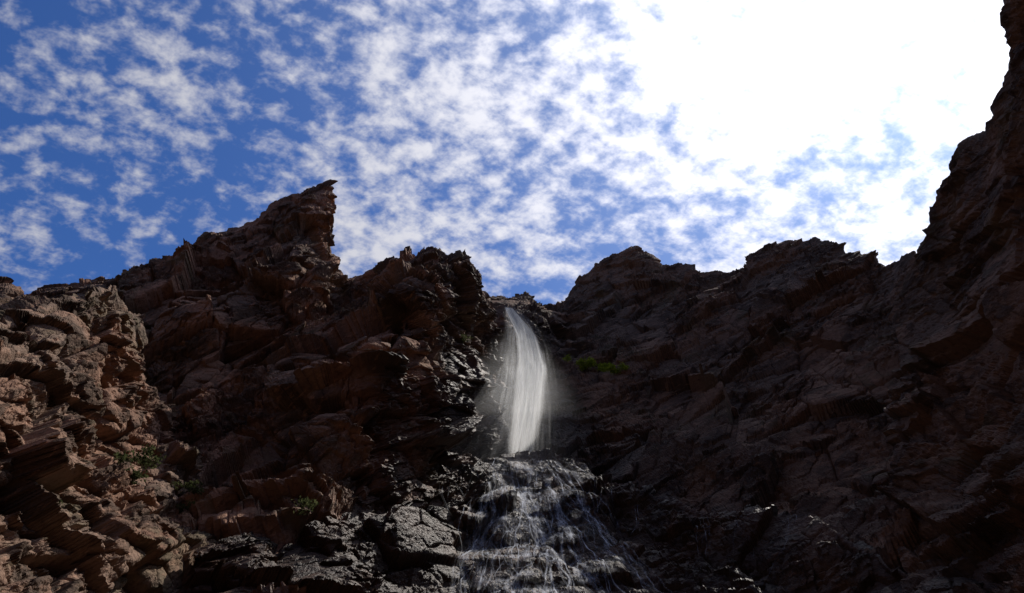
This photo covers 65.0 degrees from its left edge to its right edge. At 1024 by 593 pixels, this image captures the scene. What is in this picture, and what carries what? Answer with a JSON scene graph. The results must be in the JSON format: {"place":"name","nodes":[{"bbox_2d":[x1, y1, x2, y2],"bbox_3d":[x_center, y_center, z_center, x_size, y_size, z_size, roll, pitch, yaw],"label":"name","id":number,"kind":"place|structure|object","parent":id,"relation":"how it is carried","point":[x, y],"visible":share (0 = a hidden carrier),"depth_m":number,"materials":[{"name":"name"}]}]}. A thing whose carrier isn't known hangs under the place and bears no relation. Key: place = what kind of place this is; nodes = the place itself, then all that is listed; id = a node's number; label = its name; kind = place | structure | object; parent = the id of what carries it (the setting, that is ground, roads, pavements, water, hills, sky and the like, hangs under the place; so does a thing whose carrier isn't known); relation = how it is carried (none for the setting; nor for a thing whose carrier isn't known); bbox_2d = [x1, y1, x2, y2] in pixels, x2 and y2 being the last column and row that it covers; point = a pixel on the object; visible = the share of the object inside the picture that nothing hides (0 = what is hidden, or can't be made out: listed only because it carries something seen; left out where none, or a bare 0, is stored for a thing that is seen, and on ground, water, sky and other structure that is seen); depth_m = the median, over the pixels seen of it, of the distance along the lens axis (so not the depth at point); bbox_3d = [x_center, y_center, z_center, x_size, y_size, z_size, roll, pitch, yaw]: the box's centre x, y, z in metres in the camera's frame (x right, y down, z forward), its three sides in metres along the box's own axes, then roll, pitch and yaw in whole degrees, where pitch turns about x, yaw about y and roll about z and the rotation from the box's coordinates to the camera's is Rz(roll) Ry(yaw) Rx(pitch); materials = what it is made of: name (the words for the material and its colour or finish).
{"place":"outdoors","nodes":[
{"label":"outdoors","id":0,"kind":"place"},
{"bbox_2d":[0,179,517,592],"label":"cliff","id":1,"kind":"structure","parent":0,"point":[286,360],"depth_m":61.07,"materials":[{"name":"brown stone"}]},
{"bbox_2d":[170,480,204,494],"bbox_3d":[-17.634,10.308,43.723,1.812,0.991,1.023,17,-37,-24],"label":"shrub","id":2,"kind":"object","parent":1,"relation":"on","point":[191,487],"visible":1,"depth_m":43.77,"materials":[{"name":"green plant"}]},
{"bbox_2d":[458,333,472,343],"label":"shrub","id":3,"kind":"object","parent":1,"relation":"on","point":[464,336],"visible":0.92,"depth_m":74.25,"materials":[{"name":"green plant"}]},
{"bbox_2d":[0,0,1009,304],"label":"sky","id":4,"kind":"structure","parent":0,"point":[541,141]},
{"bbox_2d":[489,237,925,592],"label":"cliff","id":5,"kind":"structure","parent":0,"point":[764,377],"depth_m":75.67,"materials":[{"name":"brown stone"}]},
{"bbox_2d":[460,308,622,591],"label":"waterfall","id":6,"kind":"structure","parent":5,"relation":"on","point":[527,406],"depth_m":77.88,"materials":[{"name":"liquid"}]},
{"bbox_2d":[562,355,596,367],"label":"shrub","id":7,"kind":"object","parent":5,"relation":"on","point":[589,363],"visible":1,"depth_m":89.90,"materials":[{"name":"green plant"}]},
{"bbox_2d":[578,362,614,371],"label":"shrub","id":8,"kind":"object","parent":5,"relation":"on","point":[603,365],"visible":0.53,"depth_m":90.11,"materials":[{"name":"green plant"}]},
{"bbox_2d":[600,362,629,375],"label":"shrub","id":9,"kind":"object","parent":5,"relation":"on","point":[612,368],"visible":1,"depth_m":87.56,"materials":[{"name":"green plant"}]},
{"bbox_2d":[876,0,1023,592],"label":"cliff","id":10,"kind":"structure","parent":0,"point":[954,431],"depth_m":47.23,"materials":[{"name":"brown stone"}]},
{"bbox_3d":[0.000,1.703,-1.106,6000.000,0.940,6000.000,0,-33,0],"label":"ground","id":11,"kind":"structure","parent":0,"visible":0},
{"bbox_2d":[0,285,222,592],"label":"rock buttress","id":12,"kind":"object","parent":11,"relation":"on","point":[81,403],"visible":0.88,"depth_m":36.48,"materials":[{"name":"brown stone"}]},
{"bbox_2d":[126,468,147,484],"bbox_3d":[-19.436,9.184,41.274,1.812,0.934,1.095,0,-33,0],"label":"shrub","id":13,"kind":"object","parent":12,"relation":"on","point":[134,475],"visible":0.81,"depth_m":41.21,"materials":[{"name":"green plant"}]},
{"bbox_2d":[108,444,166,472],"bbox_3d":[-18.080,7.772,38.693,2.899,1.373,1.350,-5,-33,8],"label":"shrub","id":14,"kind":"object","parent":12,"relation":"on","point":[140,458],"visible":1,"depth_m":38.58,"materials":[{"name":"green plant"}]},
{"bbox_2d":[188,448,982,592],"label":"rock ledge","id":15,"kind":"object","parent":11,"relation":"on","point":[643,539],"visible":0.91,"depth_m":48.97,"materials":[{"name":"grey stone"}]},
{"bbox_2d":[291,495,319,515],"bbox_3d":[-11.397,11.475,44.423,1.544,1.150,0.962,0,-33,0],"label":"shrub","id":16,"kind":"object","parent":15,"relation":"on","point":[305,502],"visible":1,"depth_m":44.37,"materials":[{"name":"green plant"}]}
]}

